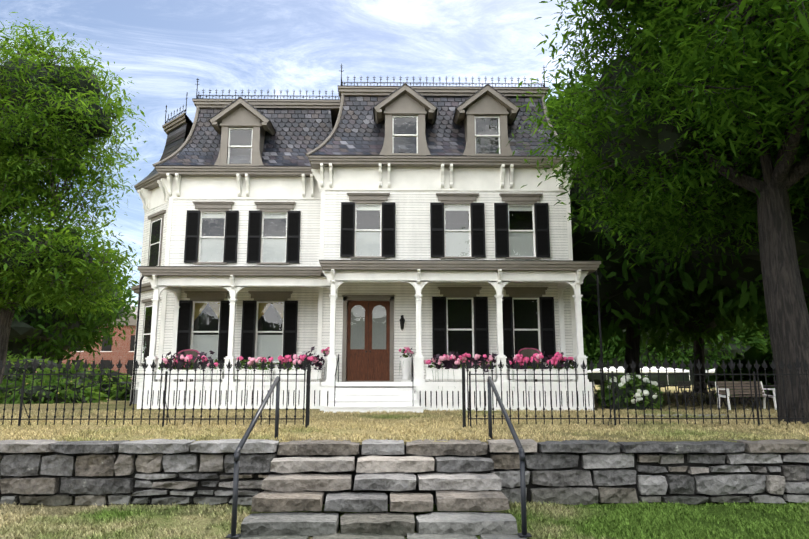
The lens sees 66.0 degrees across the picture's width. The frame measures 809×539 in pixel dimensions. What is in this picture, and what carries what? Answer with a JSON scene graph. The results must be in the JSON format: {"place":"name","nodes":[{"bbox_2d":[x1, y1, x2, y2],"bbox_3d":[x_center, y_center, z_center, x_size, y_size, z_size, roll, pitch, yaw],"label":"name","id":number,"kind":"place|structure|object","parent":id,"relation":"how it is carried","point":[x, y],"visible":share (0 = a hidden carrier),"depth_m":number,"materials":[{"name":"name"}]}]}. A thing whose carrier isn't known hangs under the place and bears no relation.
{"place":"outdoors","nodes":[
{"label":"outdoors","id":0,"kind":"place"},
{"bbox_2d":[0,57,111,280],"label":"locust tree","id":1,"kind":"object","parent":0,"point":[83,83],"visible":0.27,"depth_m":26.43,"materials":[{"name":"green plant"}]},
{"bbox_2d":[62,305,136,378],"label":"distant brick building","id":2,"kind":"structure","parent":0,"point":[123,351],"depth_m":70.73,"materials":[{"name":"red brick"}]},
{"bbox_2d":[0,0,642,306],"label":"sky","id":3,"kind":"structure","parent":0,"point":[164,46],"materials":[{"name":"blue"}]},
{"bbox_2d":[129,154,606,412],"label":"victorian house","id":4,"kind":"structure","parent":0,"point":[365,268],"depth_m":22.35,"materials":[{"name":"beige paint"}]},
{"bbox_2d":[176,349,198,381],"bbox_3d":[-7.564,3.337,21.729,0.775,1.136,0.715,2,-10,-9],"label":"wicker chair","id":5,"kind":"object","parent":4,"relation":"on","point":[190,351],"visible":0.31,"depth_m":22.02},
{"bbox_2d":[155,358,575,381],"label":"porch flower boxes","id":6,"kind":"object","parent":4,"relation":"on","point":[406,364],"visible":0.67,"depth_m":20.34,"materials":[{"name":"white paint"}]},
{"bbox_2d":[157,346,573,392],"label":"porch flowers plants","id":7,"kind":"object","parent":6,"relation":"on","point":[451,360],"visible":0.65,"depth_m":20.29,"materials":[{"name":"pink plant"}]},
{"bbox_2d":[152,64,583,166],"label":"mansard roof","id":8,"kind":"structure","parent":4,"relation":"on","point":[469,120],"depth_m":23.70,"materials":[{"name":"stone"}]},
{"bbox_2d":[518,348,540,381],"bbox_3d":[4.167,3.151,20.672,0.775,1.136,0.715,-1,-10,5],"label":"wicker chair","id":9,"kind":"object","parent":4,"relation":"on","point":[527,352],"visible":0.29,"depth_m":21.00,"materials":[{"name":"pink wicker"}]},
{"bbox_2d":[0,408,808,440],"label":"lawn grass","id":10,"kind":"structure","parent":0,"point":[6,433],"depth_m":12.15,"materials":[{"name":"beige plant"}]},
{"bbox_2d":[0,385,808,444],"bbox_3d":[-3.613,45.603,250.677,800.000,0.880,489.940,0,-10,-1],"label":"lawn terrace","id":11,"kind":"structure","parent":0,"point":[121,405],"depth_m":13.79,"materials":[{"name":"beige plant"}]},
{"bbox_2d":[2,352,66,383],"bbox_3d":[-22.234,6.421,34.945,8.502,3.722,4.488,0,-10,-1],"label":"bush","id":12,"kind":"object","parent":11,"relation":"on","point":[21,368],"depth_m":34.35,"materials":[{"name":"green plant"}]},
{"bbox_2d":[0,375,107,403],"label":"bush","id":13,"kind":"object","parent":11,"relation":"on","point":[87,391],"depth_m":24.96,"materials":[{"name":"green plant"}]},
{"bbox_2d":[0,215,138,363],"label":"tree","id":14,"kind":"object","parent":11,"relation":"on","point":[89,318],"depth_m":43.59,"materials":[{"name":"green plant"}]},
{"bbox_2d":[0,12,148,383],"bbox_3d":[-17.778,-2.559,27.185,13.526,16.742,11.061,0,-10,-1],"label":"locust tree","id":15,"kind":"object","parent":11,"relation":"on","point":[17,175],"depth_m":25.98,"materials":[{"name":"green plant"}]},
{"bbox_2d":[20,361,131,397],"bbox_3d":[-16.668,6.076,31.961,6.476,2.738,3.552,0,-10,-1],"label":"bush","id":16,"kind":"object","parent":11,"relation":"on","point":[72,370],"depth_m":31.40,"materials":[{"name":"green plant"}]},
{"bbox_2d":[30,268,137,364],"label":"tree","id":17,"kind":"object","parent":11,"relation":"on","point":[88,347],"depth_m":57.73,"materials":[{"name":"green plant"}]},
{"bbox_2d":[109,375,131,400],"bbox_3d":[-12.058,5.733,29.007,3.546,1.915,2.586,0,-10,-1],"label":"bush","id":18,"kind":"object","parent":11,"relation":"on","point":[112,396],"depth_m":28.34,"materials":[{"name":"green plant"}]},
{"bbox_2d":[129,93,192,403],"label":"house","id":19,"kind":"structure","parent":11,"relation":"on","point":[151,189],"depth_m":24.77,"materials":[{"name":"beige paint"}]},
{"bbox_2d":[0,357,808,427],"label":"iron fence","id":20,"kind":"object","parent":11,"relation":"on","point":[34,364],"visible":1,"depth_m":12.45,"materials":[{"name":"metal"}]},
{"bbox_2d":[597,372,664,409],"bbox_3d":[7.286,4.106,20.102,2.102,1.567,1.947,0,-10,-1],"label":"hydrangea bush","id":21,"kind":"object","parent":11,"relation":"on","point":[637,382],"depth_m":19.61,"materials":[{"name":"plant"}]},
{"bbox_2d":[546,73,725,355],"bbox_3d":[13.838,-2.408,39.773,22.245,20.667,21.998,0,-10,-1],"label":"tree","id":22,"kind":"object","parent":11,"relation":"on","point":[684,306],"depth_m":35.43,"materials":[{"name":"green plant"}]},
{"bbox_2d":[587,367,689,380],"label":"fence","id":23,"kind":"object","parent":11,"relation":"on","point":[645,370],"visible":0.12,"depth_m":85.79,"materials":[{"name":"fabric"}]},
{"bbox_2d":[546,62,734,375],"bbox_3d":[10.953,-1.742,30.357,17.878,16.128,16.730,0,-10,-1],"label":"tree","id":24,"kind":"object","parent":11,"relation":"on","point":[668,299],"depth_m":25.50,"materials":[{"name":"green plant"}]},
{"bbox_2d":[496,0,808,423],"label":"locust tree","id":25,"kind":"object","parent":11,"relation":"on","point":[687,46],"depth_m":14.88,"materials":[{"name":"green plant"}]},
{"bbox_2d":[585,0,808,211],"bbox_3d":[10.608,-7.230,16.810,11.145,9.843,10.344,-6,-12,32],"label":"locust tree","id":26,"kind":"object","parent":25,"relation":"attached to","point":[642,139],"visible":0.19,"depth_m":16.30,"materials":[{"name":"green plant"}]},
{"bbox_2d":[583,317,771,384],"bbox_3d":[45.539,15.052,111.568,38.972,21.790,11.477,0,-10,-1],"label":"shrub","id":27,"kind":"object","parent":11,"relation":"on","point":[757,340],"depth_m":107.72,"materials":[{"name":"green plant"}]},
{"bbox_2d":[593,290,767,392],"bbox_3d":[19.842,-1.007,44.654,22.302,19.670,20.482,0,-10,-1],"label":"tree","id":28,"kind":"object","parent":11,"relation":"on","point":[720,323],"depth_m":39.51,"materials":[{"name":"green plant"}]},
{"bbox_2d":[589,381,776,407],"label":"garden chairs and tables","id":29,"kind":"object","parent":11,"relation":"on","point":[713,391],"visible":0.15,"depth_m":23.15,"materials":[{"name":"white paint"},{"name":"wood"}]},
{"bbox_2d":[645,414,773,415],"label":"garden path","id":30,"kind":"structure","parent":11,"relation":"on","point":[705,415],"depth_m":16.86,"materials":[{"name":"beige"}]},
{"bbox_2d":[617,179,808,345],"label":"tree","id":31,"kind":"object","parent":11,"relation":"on","point":[747,296],"depth_m":22.15,"materials":[{"name":"green plant"}]},
{"bbox_2d":[705,346,776,399],"bbox_3d":[17.218,5.424,30.485,4.754,3.430,4.045,0,-10,-1],"label":"shrub","id":32,"kind":"object","parent":11,"relation":"on","point":[752,354],"depth_m":29.95,"materials":[{"name":"green plant"}]},
{"bbox_2d":[715,381,776,409],"bbox_3d":[10.821,4.004,19.768,1.650,0.900,0.630,2,-10,-9],"label":"park bench","id":33,"kind":"object","parent":11,"relation":"on","point":[721,390],"visible":0.79,"depth_m":19.98,"materials":[{"name":"white paint"}]},
{"bbox_2d":[698,288,808,341],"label":"tree","id":34,"kind":"object","parent":11,"relation":"on","point":[734,308],"depth_m":31.19,"materials":[{"name":"green plant"}]},
{"bbox_2d":[0,500,808,538],"bbox_3d":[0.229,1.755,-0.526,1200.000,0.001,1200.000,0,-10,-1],"label":"lawn ground","id":35,"kind":"structure","parent":0,"point":[202,521],"depth_m":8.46,"materials":[{"name":"green plant"}]},
{"bbox_2d":[233,438,525,538],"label":"stone steps","id":36,"kind":"structure","parent":35,"relation":"on","point":[455,483],"depth_m":8.08,"materials":[{"name":"grey stone"}]},
{"bbox_2d":[0,439,808,505],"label":"stone retaining wall","id":37,"kind":"structure","parent":35,"relation":"on","point":[49,472],"depth_m":9.23,"materials":[{"name":"grey stone"}]},
{"bbox_2d":[226,376,281,538],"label":"step handrail","id":38,"kind":"object","parent":37,"relation":"on","point":[237,453],"visible":0.98,"depth_m":7.53,"materials":[{"name":"metal"}]},
{"bbox_2d":[487,376,531,537],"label":"step handrail","id":39,"kind":"object","parent":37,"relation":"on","point":[521,451],"visible":0.96,"depth_m":7.56,"materials":[{"name":"metal"}]},
{"bbox_2d":[583,337,597,375],"bbox_3d":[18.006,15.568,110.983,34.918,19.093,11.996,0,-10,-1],"label":"shrub","id":40,"kind":"object","parent":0,"point":[584,347],"depth_m":108.64,"materials":[{"name":"green plant"}]},
{"bbox_2d":[751,320,772,357],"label":"tree","id":41,"kind":"object","parent":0,"point":[766,332],"depth_m":120.35,"materials":[{"name":"green plant"}]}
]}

